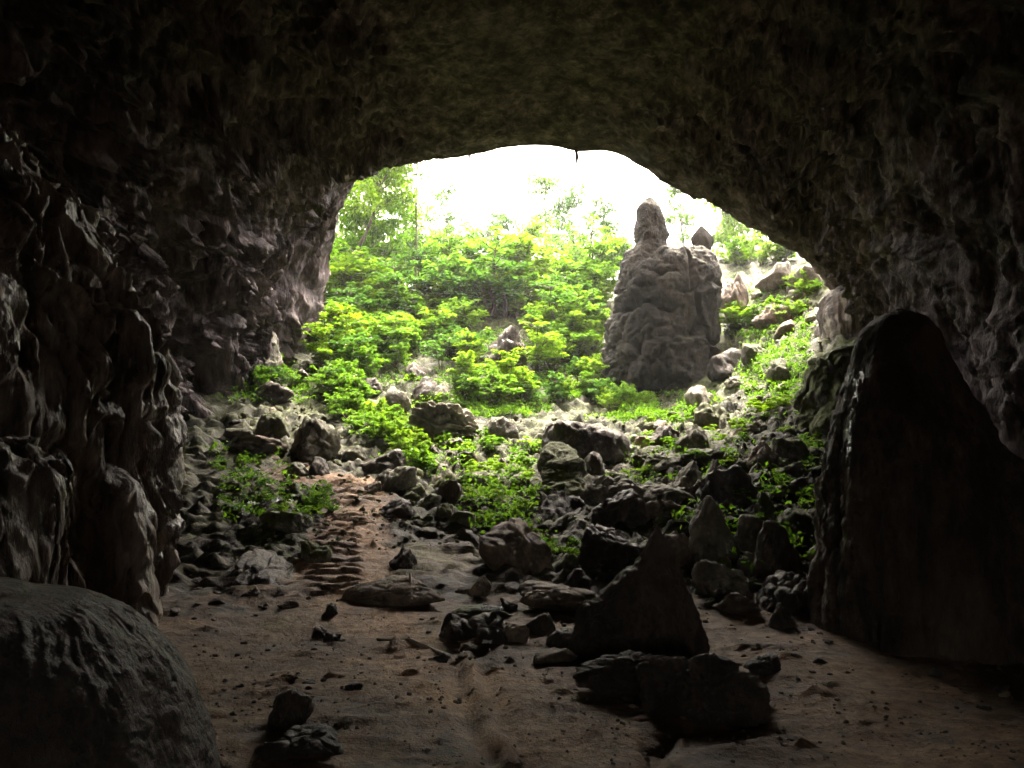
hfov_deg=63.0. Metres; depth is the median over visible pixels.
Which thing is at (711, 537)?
stalagmite
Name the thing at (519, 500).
leafy sprig
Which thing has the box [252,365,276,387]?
bush
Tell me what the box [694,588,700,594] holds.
rubble rock
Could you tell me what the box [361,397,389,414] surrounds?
leafy plant
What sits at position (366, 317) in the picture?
sapling
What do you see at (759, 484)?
rubble rock
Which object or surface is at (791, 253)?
bush
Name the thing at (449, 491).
boulder
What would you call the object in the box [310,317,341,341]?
bush
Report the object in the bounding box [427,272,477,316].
bush
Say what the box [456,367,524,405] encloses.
bush
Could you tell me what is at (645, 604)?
stalagmite
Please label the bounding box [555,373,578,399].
leafy plant
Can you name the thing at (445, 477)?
rubble rock
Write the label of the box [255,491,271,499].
leafy sprig
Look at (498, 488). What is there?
leafy sprig
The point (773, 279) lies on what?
boulder
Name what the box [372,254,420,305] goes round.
sapling
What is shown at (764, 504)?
stalagmite
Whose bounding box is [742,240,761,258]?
bush
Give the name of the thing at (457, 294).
bush
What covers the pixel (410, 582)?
stick
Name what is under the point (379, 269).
sapling
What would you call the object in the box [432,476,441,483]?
rubble rock
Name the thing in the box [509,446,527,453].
leafy sprig
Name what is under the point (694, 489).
boulder
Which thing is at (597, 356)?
bush
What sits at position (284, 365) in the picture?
bush
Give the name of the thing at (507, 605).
boulder
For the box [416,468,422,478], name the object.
rubble rock
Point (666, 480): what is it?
rubble rock
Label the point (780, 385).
rubble rock
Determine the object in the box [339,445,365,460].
boulder
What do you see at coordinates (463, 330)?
bush
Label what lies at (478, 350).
sapling
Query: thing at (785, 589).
boulder
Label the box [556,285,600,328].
sapling
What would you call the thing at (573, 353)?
bush
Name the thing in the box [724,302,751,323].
bush
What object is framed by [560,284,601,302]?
bush
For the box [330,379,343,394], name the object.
bush
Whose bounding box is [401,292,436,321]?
bush
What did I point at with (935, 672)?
rubble rock
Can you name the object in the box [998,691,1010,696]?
rubble rock
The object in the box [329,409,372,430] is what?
leafy plant
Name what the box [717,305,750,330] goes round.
bush
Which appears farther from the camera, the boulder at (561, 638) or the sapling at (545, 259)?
the sapling at (545, 259)
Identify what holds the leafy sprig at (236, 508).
on the ground
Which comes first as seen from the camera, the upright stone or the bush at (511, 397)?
the bush at (511, 397)
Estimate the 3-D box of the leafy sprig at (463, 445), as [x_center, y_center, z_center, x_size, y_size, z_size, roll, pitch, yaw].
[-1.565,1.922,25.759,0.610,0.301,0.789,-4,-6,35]
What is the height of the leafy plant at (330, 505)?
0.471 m
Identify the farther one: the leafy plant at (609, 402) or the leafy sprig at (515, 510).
the leafy plant at (609, 402)
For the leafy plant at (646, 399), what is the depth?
34.26 m
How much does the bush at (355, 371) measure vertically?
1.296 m
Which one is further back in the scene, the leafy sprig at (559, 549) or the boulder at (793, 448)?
the boulder at (793, 448)
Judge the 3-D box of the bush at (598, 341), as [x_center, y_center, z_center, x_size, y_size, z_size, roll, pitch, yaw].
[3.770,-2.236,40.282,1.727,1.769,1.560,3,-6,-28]
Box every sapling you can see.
[297,311,348,356]
[325,301,378,337]
[326,250,371,304]
[326,255,375,287]
[327,299,365,328]
[328,332,378,368]
[330,237,393,281]
[330,281,372,315]
[330,316,369,355]
[331,324,363,363]
[352,259,388,285]
[365,278,393,297]
[369,312,413,338]
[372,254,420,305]
[373,313,417,364]
[395,238,442,278]
[414,258,461,297]
[419,334,466,369]
[421,251,493,286]
[422,224,474,276]
[423,259,458,295]
[437,297,479,327]
[444,264,501,310]
[446,242,489,270]
[448,302,489,330]
[452,331,480,367]
[454,243,491,265]
[455,267,510,306]
[455,340,483,359]
[456,221,540,261]
[463,233,531,315]
[464,246,500,277]
[481,234,555,273]
[493,228,543,275]
[502,234,573,280]
[505,262,550,291]
[507,265,546,288]
[515,315,562,375]
[524,274,576,319]
[530,334,563,365]
[535,297,567,317]
[537,210,596,273]
[537,299,577,326]
[553,245,583,275]
[556,214,627,282]
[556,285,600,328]
[564,291,605,329]
[570,262,605,283]
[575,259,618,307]
[581,271,617,307]
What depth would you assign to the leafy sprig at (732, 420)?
26.82 m
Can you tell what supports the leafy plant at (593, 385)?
on the ground
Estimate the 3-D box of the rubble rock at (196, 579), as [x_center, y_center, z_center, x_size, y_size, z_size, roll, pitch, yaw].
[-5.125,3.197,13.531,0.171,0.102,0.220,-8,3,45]
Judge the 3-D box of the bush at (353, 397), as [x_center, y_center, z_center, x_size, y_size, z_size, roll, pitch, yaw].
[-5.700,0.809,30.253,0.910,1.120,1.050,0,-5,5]
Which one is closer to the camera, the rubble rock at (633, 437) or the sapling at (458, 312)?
the rubble rock at (633, 437)
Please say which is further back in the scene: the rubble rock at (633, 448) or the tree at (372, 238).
the tree at (372, 238)
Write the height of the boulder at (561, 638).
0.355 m
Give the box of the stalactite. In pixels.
[574,149,578,168]
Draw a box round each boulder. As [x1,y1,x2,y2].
[223,428,253,439]
[223,547,295,586]
[230,434,288,454]
[240,587,259,596]
[253,381,293,403]
[253,740,291,761]
[256,410,290,437]
[259,511,312,533]
[268,688,313,731]
[277,600,298,608]
[278,723,344,755]
[283,462,309,476]
[289,416,340,462]
[293,369,309,387]
[295,498,305,511]
[301,540,331,562]
[302,678,314,683]
[308,457,329,475]
[311,626,326,638]
[322,603,337,616]
[323,633,341,641]
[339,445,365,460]
[342,575,445,606]
[344,682,362,690]
[359,449,411,473]
[362,377,383,397]
[364,481,381,492]
[375,466,417,491]
[379,497,413,517]
[381,387,410,411]
[389,547,417,570]
[404,400,480,440]
[405,362,429,381]
[411,377,436,402]
[416,493,440,509]
[428,653,450,662]
[431,382,453,400]
[437,479,462,503]
[439,612,475,640]
[451,604,512,620]
[460,643,478,651]
[467,576,490,596]
[468,611,507,642]
[479,518,554,574]
[481,325,523,365]
[484,416,518,441]
[500,599,517,611]
[501,339,527,368]
[505,624,529,642]
[518,580,597,610]
[526,612,556,636]
[533,647,577,663]
[536,442,586,496]
[541,420,630,462]
[546,628,575,648]
[573,650,666,701]
[577,524,642,572]
[580,475,646,506]
[583,451,604,477]
[590,488,649,527]
[628,447,649,466]
[633,436,651,448]
[636,653,771,729]
[640,453,683,473]
[643,484,692,504]
[645,500,684,520]
[649,426,680,445]
[652,420,666,429]
[664,531,690,568]
[667,411,680,419]
[673,460,701,487]
[675,424,709,453]
[681,448,723,466]
[684,385,718,407]
[690,479,699,496]
[690,559,748,597]
[693,402,725,427]
[695,464,757,511]
[706,348,742,381]
[707,459,725,472]
[712,592,761,614]
[721,273,748,320]
[724,376,743,388]
[733,421,766,435]
[736,552,753,576]
[741,343,767,366]
[743,652,780,675]
[746,440,779,468]
[751,302,793,329]
[754,261,791,291]
[755,570,806,613]
[766,358,791,382]
[767,604,795,628]
[768,485,787,500]
[772,437,807,460]
[774,320,794,338]
[776,461,803,480]
[778,507,815,547]
[786,264,821,293]
[786,477,810,496]
[803,545,815,559]
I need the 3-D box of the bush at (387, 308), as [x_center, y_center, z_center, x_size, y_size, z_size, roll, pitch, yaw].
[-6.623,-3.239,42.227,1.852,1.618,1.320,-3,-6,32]
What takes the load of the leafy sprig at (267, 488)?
on the ground
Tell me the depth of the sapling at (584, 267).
47.48 m
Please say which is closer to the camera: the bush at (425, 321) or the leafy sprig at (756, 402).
the leafy sprig at (756, 402)
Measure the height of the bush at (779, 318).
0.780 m
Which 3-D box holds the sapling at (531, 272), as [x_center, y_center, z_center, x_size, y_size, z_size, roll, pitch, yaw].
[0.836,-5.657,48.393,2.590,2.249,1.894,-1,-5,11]
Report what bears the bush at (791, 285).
on the ground
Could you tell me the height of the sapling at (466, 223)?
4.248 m
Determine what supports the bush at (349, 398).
on the ground
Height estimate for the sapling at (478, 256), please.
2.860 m
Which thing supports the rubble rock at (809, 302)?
on the ground
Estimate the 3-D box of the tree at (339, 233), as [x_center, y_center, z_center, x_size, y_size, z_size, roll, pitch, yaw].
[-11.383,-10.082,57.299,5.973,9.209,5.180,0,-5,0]
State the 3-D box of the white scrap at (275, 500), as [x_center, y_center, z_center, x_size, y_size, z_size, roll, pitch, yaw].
[-5.399,2.749,19.572,0.530,0.173,0.304,0,-5,0]
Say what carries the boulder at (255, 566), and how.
on the ground
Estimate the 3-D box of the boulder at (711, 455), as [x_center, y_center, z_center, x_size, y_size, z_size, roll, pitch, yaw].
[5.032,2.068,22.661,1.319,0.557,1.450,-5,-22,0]
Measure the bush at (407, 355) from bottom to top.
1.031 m
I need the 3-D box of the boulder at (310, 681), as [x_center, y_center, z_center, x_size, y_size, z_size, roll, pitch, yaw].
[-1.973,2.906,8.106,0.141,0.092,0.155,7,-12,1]
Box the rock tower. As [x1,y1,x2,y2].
[600,197,722,394]
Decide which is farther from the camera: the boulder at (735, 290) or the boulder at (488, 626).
the boulder at (735, 290)
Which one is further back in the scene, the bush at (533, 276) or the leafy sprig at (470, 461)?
the bush at (533, 276)
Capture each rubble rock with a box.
[170,607,179,612]
[191,577,201,581]
[208,599,224,604]
[220,493,231,497]
[232,419,249,424]
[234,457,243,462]
[246,491,257,500]
[262,483,277,489]
[265,455,279,460]
[274,406,283,411]
[286,451,296,457]
[402,491,420,500]
[408,485,426,498]
[408,516,420,519]
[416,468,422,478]
[423,515,432,520]
[428,445,437,453]
[430,441,439,447]
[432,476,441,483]
[434,472,460,487]
[435,503,452,517]
[446,438,459,447]
[447,438,462,445]
[447,511,475,525]
[457,451,477,461]
[457,527,472,535]
[460,496,478,510]
[494,458,505,466]
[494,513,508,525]
[506,463,520,473]
[629,434,638,440]
[630,446,641,452]
[634,421,653,431]
[655,474,668,478]
[656,477,674,484]
[678,488,689,493]
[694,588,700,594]
[704,596,716,605]
[716,556,731,567]
[748,578,762,589]
[750,293,761,299]
[753,482,761,489]
[756,395,763,404]
[758,515,767,521]
[762,393,772,404]
[774,383,786,391]
[774,504,782,510]
[777,457,793,466]
[783,428,796,435]
[783,433,792,437]
[788,289,800,298]
[800,299,811,305]
[804,313,815,321]
[808,447,818,454]
[813,657,827,663]
[823,681,832,686]
[927,668,943,677]
[976,704,992,709]
[992,683,1009,691]
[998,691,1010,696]
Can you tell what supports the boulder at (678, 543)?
on the ground
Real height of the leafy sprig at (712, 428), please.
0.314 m
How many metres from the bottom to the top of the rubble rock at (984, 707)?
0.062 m
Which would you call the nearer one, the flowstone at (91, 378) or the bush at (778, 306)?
the flowstone at (91, 378)
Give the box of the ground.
[158,243,1023,767]
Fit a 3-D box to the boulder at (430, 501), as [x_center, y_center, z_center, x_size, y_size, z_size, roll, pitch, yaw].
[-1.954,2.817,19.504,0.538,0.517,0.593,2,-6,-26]
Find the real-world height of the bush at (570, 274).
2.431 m
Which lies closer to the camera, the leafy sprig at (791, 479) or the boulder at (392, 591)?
the boulder at (392, 591)
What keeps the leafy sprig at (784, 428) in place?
on the rubble rock at (791, 431)
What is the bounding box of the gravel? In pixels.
[221,292,829,589]
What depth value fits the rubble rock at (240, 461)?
23.34 m
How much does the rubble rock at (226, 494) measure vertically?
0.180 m
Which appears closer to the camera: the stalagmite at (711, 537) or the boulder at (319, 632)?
the boulder at (319, 632)
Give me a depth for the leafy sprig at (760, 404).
27.93 m
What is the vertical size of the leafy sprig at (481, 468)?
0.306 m
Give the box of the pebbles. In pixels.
[191,590,1023,767]
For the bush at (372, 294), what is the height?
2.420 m
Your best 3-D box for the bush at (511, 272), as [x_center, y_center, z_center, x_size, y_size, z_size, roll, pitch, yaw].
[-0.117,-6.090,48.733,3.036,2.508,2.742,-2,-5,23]
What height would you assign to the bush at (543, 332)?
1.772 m
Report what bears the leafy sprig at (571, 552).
on the ground
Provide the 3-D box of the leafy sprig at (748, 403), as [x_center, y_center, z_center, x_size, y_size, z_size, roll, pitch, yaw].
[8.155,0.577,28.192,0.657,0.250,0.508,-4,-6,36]
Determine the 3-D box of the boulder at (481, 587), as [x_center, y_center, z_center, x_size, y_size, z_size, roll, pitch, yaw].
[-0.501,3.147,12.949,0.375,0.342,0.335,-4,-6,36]
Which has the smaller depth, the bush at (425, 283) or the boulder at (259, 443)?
the boulder at (259, 443)
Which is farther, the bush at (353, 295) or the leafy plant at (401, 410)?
the bush at (353, 295)
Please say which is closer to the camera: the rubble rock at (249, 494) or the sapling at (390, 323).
the rubble rock at (249, 494)
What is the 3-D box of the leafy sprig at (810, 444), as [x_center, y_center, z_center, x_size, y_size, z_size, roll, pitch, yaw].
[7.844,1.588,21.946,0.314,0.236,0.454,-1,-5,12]
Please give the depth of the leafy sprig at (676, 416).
28.53 m
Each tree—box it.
[323,241,359,301]
[331,235,361,292]
[333,163,439,263]
[335,182,380,250]
[335,228,382,256]
[339,164,423,282]
[347,189,444,283]
[356,236,420,288]
[377,228,428,286]
[392,159,453,277]
[404,239,452,286]
[423,181,468,244]
[428,229,477,256]
[460,208,520,255]
[496,215,556,277]
[520,171,576,250]
[539,242,591,277]
[542,177,596,260]
[583,187,624,239]
[587,229,634,274]
[654,175,660,205]
[661,182,701,246]
[700,199,759,254]
[742,228,772,244]
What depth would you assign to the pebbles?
7.54 m
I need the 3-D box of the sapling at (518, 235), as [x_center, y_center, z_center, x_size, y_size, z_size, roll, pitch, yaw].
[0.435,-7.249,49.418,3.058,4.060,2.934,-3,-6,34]
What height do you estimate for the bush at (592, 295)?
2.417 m
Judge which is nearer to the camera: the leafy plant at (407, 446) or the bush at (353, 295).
the leafy plant at (407, 446)
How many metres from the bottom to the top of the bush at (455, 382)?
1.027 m
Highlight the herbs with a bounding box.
[205,256,824,573]
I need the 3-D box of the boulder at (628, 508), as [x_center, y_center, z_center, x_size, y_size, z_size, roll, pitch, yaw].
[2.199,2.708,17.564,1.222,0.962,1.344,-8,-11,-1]
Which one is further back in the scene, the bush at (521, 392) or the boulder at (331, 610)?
the bush at (521, 392)
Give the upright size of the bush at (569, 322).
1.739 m
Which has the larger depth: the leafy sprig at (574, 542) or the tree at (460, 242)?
the tree at (460, 242)
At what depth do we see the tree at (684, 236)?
71.64 m
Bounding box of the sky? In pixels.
[336,145,767,286]
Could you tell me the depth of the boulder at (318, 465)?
22.88 m
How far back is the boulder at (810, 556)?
13.55 m
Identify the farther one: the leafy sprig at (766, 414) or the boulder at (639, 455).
the leafy sprig at (766, 414)
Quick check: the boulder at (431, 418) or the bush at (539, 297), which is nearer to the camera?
the boulder at (431, 418)
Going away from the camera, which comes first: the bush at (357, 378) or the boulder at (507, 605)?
the boulder at (507, 605)
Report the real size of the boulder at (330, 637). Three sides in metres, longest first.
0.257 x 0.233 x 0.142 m
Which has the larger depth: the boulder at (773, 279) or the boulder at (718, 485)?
the boulder at (773, 279)
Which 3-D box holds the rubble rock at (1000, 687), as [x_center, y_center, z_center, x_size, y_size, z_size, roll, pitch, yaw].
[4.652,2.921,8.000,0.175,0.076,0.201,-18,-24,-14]
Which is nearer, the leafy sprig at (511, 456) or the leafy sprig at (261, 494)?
the leafy sprig at (261, 494)
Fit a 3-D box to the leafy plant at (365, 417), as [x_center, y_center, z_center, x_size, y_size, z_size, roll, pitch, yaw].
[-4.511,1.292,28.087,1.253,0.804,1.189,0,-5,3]
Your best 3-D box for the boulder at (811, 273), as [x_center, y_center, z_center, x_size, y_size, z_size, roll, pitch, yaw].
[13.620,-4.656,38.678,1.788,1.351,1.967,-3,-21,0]
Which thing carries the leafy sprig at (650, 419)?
on the ground
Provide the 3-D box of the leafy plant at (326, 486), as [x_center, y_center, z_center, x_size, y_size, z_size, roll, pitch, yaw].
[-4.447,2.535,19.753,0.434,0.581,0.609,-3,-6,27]
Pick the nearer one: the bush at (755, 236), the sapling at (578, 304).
the sapling at (578, 304)
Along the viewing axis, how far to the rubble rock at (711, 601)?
11.91 m
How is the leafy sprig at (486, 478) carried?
on the ground
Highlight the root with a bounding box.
[376,637,444,654]
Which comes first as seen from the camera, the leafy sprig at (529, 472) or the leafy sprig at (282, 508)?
the leafy sprig at (282, 508)
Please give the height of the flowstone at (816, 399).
4.852 m
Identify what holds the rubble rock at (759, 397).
on the ground
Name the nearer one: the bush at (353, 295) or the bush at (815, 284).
the bush at (815, 284)
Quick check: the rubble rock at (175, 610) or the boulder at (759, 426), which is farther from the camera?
the boulder at (759, 426)
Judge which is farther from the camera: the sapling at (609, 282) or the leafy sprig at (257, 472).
the sapling at (609, 282)
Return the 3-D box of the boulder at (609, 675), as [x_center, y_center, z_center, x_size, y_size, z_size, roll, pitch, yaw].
[1.214,2.786,7.953,1.230,0.444,0.639,-1,-5,13]
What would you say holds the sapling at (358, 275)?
on the ground
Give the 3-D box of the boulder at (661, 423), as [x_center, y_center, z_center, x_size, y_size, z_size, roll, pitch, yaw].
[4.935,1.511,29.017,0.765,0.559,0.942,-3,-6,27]
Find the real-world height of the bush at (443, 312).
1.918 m
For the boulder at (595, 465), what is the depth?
22.75 m
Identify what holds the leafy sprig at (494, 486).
on the ground
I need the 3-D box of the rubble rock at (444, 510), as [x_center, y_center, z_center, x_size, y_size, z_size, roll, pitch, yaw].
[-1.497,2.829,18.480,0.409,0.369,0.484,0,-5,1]
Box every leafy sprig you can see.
[207,460,221,468]
[215,482,232,489]
[215,494,229,500]
[217,455,229,462]
[230,503,244,510]
[234,466,248,471]
[241,452,258,457]
[245,469,264,475]
[253,478,270,486]
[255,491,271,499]
[258,487,272,494]
[271,491,293,498]
[273,502,287,511]
[306,504,328,510]
[450,442,473,450]
[457,494,486,504]
[458,473,479,482]
[461,459,476,464]
[462,483,474,488]
[463,439,476,448]
[463,462,489,472]
[463,486,478,494]
[469,439,488,445]
[472,509,493,521]
[475,509,501,521]
[476,427,488,435]
[478,435,495,442]
[480,470,509,482]
[482,435,506,444]
[483,487,506,495]
[484,442,502,449]
[484,489,508,500]
[485,460,507,470]
[487,455,499,462]
[487,482,502,489]
[492,513,512,520]
[506,454,518,460]
[507,466,519,474]
[508,504,522,516]
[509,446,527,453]
[509,476,520,482]
[513,452,530,460]
[513,498,526,504]
[516,455,536,466]
[517,435,541,445]
[519,469,533,477]
[519,488,539,496]
[519,500,537,509]
[546,537,559,542]
[552,545,566,552]
[561,548,575,554]
[567,536,581,545]
[572,548,579,554]
[641,464,652,469]
[642,430,654,435]
[644,414,655,421]
[660,436,678,445]
[664,414,683,422]
[679,413,692,419]
[684,449,707,458]
[704,424,715,430]
[713,433,726,439]
[720,455,736,461]
[728,417,744,423]
[732,419,747,427]
[733,432,750,438]
[741,421,753,430]
[744,398,760,404]
[745,401,768,409]
[749,399,762,406]
[761,410,771,416]
[761,484,775,490]
[762,401,779,408]
[763,398,779,406]
[774,472,788,479]
[776,425,793,432]
[777,478,791,485]
[778,394,793,402]
[783,476,794,482]
[802,452,818,458]
[802,461,820,468]
[804,440,815,446]
[806,437,821,444]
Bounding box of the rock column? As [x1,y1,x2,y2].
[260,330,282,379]
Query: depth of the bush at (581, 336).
39.45 m
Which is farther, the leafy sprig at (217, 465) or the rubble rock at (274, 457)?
the rubble rock at (274, 457)
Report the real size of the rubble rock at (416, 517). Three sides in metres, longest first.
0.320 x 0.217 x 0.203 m
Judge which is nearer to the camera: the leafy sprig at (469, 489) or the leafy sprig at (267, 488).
the leafy sprig at (267, 488)
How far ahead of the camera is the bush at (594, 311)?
41.39 m
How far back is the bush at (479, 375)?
33.16 m
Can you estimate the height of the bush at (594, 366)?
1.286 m
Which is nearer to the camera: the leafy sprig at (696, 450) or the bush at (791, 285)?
the leafy sprig at (696, 450)
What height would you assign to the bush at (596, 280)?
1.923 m
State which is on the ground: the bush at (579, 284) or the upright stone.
the bush at (579, 284)
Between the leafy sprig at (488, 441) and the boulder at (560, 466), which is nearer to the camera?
the boulder at (560, 466)
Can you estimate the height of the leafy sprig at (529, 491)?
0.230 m
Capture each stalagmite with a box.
[0,577,220,767]
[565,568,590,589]
[567,524,709,666]
[687,495,733,569]
[734,514,762,554]
[753,492,777,520]
[753,520,805,579]
[802,309,1023,665]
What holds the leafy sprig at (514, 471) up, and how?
on the ground
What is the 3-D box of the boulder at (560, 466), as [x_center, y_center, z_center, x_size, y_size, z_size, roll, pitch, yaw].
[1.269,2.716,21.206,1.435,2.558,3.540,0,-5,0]
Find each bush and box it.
[245,370,260,384]
[247,363,283,380]
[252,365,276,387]
[254,366,283,382]
[270,369,289,385]
[281,353,287,369]
[281,367,302,387]
[303,363,341,390]
[305,329,328,363]
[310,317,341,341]
[310,342,353,365]
[310,364,335,379]
[317,377,342,399]
[321,371,351,392]
[322,358,357,372]
[323,304,334,338]
[324,283,350,301]
[324,368,352,391]
[325,301,384,328]
[326,308,357,335]
[326,365,360,386]
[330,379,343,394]
[330,392,347,414]
[333,316,345,337]
[333,344,348,360]
[336,292,361,303]
[336,384,365,414]
[337,369,373,393]
[340,374,380,398]
[341,391,367,415]
[342,287,391,308]
[344,345,391,377]
[347,367,366,384]
[351,384,371,399]
[355,286,393,313]
[355,291,406,321]
[356,325,398,361]
[363,311,398,320]
[365,334,400,345]
[367,275,410,293]
[368,328,380,343]
[369,304,394,321]
[371,278,421,293]
[372,300,417,322]
[373,337,404,363]
[376,313,413,340]
[377,292,397,309]
[377,342,410,366]
[384,291,425,315]
[390,288,424,314]
[394,351,411,360]
[396,306,456,339]
[399,318,421,354]
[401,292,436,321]
[405,276,454,313]
[405,335,421,352]
[412,280,457,310]
[415,323,430,341]
[421,313,450,333]
[421,315,435,343]
[422,325,439,342]
[425,306,454,328]
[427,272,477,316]
[430,315,459,347]
[431,331,455,356]
[435,296,457,319]
[436,333,460,355]
[439,372,471,393]
[443,326,480,347]
[445,279,482,316]
[446,350,491,383]
[448,330,494,357]
[453,327,490,350]
[456,296,484,323]
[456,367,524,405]
[456,368,506,399]
[459,365,495,398]
[474,279,513,314]
[485,275,530,317]
[485,347,528,382]
[486,260,525,289]
[500,383,519,404]
[501,366,540,392]
[506,291,527,318]
[509,382,532,402]
[511,271,560,307]
[513,283,532,304]
[516,301,550,329]
[517,382,546,405]
[522,275,557,305]
[522,315,553,334]
[525,306,585,322]
[526,318,569,347]
[528,320,573,344]
[529,279,552,307]
[530,373,540,381]
[532,371,571,402]
[533,301,571,310]
[534,335,575,369]
[535,271,574,295]
[541,284,599,308]
[544,323,568,344]
[546,273,579,289]
[548,327,599,359]
[550,275,590,295]
[550,278,592,306]
[550,317,604,335]
[553,319,585,339]
[555,257,619,281]
[555,317,574,327]
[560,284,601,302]
[562,356,586,381]
[564,292,596,313]
[564,329,596,355]
[564,344,584,360]
[568,300,605,331]
[569,274,608,292]
[569,356,609,378]
[570,319,604,352]
[570,338,601,356]
[573,308,610,335]
[575,272,618,302]
[577,370,604,394]
[587,353,602,371]
[592,284,607,307]
[714,247,730,263]
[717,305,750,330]
[720,301,745,318]
[723,235,752,263]
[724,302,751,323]
[728,248,755,265]
[736,232,762,247]
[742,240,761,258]
[742,303,764,326]
[751,251,767,264]
[758,242,795,265]
[760,304,786,312]
[762,297,791,308]
[772,246,795,261]
[775,248,794,258]
[775,311,785,323]
[783,299,806,317]
[783,301,806,315]
[785,269,808,288]
[793,279,814,295]
[794,279,821,290]
[809,278,823,290]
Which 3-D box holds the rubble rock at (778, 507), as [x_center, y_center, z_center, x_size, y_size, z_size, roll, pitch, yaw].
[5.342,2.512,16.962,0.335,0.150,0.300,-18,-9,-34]
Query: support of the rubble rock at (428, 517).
on the ground
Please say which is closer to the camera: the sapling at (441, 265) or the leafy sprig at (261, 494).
the leafy sprig at (261, 494)
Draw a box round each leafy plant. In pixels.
[303,491,322,504]
[305,491,329,511]
[313,479,335,499]
[319,496,340,512]
[323,391,352,418]
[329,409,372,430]
[342,415,367,429]
[348,414,404,438]
[349,392,365,415]
[352,405,366,415]
[358,411,393,432]
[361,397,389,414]
[365,411,387,425]
[373,422,393,437]
[384,403,403,426]
[384,409,402,421]
[385,412,403,420]
[386,423,412,441]
[388,429,419,449]
[391,419,412,438]
[392,440,416,456]
[394,413,409,422]
[402,444,436,470]
[406,426,427,447]
[420,438,433,448]
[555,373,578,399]
[580,382,622,406]
[582,379,606,397]
[593,377,618,390]
[595,387,616,407]
[597,392,619,410]
[610,381,637,398]
[615,386,646,406]
[618,398,643,409]
[639,397,652,406]
[642,390,657,399]
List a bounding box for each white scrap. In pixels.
[272,498,293,502]
[481,605,502,611]
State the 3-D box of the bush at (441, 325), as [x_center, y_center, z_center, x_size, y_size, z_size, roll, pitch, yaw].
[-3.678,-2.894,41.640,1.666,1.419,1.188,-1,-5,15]
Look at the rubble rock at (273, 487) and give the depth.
20.81 m
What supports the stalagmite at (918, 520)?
on the ground
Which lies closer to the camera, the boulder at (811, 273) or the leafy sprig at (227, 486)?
the leafy sprig at (227, 486)
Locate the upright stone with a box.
[691,226,713,249]
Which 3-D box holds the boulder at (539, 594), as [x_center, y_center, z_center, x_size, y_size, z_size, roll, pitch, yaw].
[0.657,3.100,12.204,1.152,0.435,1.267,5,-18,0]
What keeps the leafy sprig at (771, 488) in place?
on the ground
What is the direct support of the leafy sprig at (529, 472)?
on the ground
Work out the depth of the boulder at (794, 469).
19.48 m
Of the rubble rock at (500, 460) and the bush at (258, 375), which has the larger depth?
the bush at (258, 375)
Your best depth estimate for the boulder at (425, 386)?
32.60 m
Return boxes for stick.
[409,573,412,601]
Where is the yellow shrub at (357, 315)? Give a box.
[332,304,367,331]
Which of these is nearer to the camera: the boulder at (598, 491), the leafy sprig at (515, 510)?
the leafy sprig at (515, 510)
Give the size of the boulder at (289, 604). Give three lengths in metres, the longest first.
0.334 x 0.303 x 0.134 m
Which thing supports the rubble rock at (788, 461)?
on the ground
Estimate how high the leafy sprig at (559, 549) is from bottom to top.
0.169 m
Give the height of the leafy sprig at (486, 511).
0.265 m
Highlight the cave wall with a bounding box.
[0,0,1023,458]
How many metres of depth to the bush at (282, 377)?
32.55 m
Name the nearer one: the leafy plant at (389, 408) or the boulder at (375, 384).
the leafy plant at (389, 408)
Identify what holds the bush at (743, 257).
on the ground
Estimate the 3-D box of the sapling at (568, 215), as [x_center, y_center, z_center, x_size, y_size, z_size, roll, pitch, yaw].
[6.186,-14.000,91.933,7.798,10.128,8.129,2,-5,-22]
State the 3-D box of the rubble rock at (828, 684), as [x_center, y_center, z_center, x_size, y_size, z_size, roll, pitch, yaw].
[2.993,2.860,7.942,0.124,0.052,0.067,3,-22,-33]
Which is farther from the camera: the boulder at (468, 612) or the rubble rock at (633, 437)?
the rubble rock at (633, 437)
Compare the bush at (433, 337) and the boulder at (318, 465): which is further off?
the bush at (433, 337)
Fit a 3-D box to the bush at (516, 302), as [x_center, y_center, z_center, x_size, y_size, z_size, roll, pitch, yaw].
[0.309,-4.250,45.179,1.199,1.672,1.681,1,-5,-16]
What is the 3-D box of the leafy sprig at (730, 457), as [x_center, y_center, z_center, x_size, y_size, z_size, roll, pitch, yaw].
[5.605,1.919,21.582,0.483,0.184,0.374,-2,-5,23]
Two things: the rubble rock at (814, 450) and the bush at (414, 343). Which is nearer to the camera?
the rubble rock at (814, 450)
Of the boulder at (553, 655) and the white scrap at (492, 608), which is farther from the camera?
the white scrap at (492, 608)
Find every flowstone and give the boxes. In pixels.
[0,124,187,596]
[0,434,70,585]
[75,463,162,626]
[793,345,853,438]
[814,285,862,340]
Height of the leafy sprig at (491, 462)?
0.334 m
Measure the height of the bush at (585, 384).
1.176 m
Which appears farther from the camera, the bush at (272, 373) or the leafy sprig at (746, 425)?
the bush at (272, 373)
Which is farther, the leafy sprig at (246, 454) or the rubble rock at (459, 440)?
the rubble rock at (459, 440)
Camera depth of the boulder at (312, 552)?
14.58 m
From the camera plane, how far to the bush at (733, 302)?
38.31 m
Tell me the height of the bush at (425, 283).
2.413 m
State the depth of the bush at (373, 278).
44.51 m
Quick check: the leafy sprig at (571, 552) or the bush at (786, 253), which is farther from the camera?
the bush at (786, 253)
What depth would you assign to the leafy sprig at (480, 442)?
26.68 m
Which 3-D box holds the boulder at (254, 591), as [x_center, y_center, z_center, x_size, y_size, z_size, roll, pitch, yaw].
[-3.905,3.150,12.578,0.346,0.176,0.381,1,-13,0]
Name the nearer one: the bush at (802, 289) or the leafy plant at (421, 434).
the leafy plant at (421, 434)
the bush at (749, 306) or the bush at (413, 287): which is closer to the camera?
the bush at (749, 306)
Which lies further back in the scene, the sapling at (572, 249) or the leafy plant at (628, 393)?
the sapling at (572, 249)

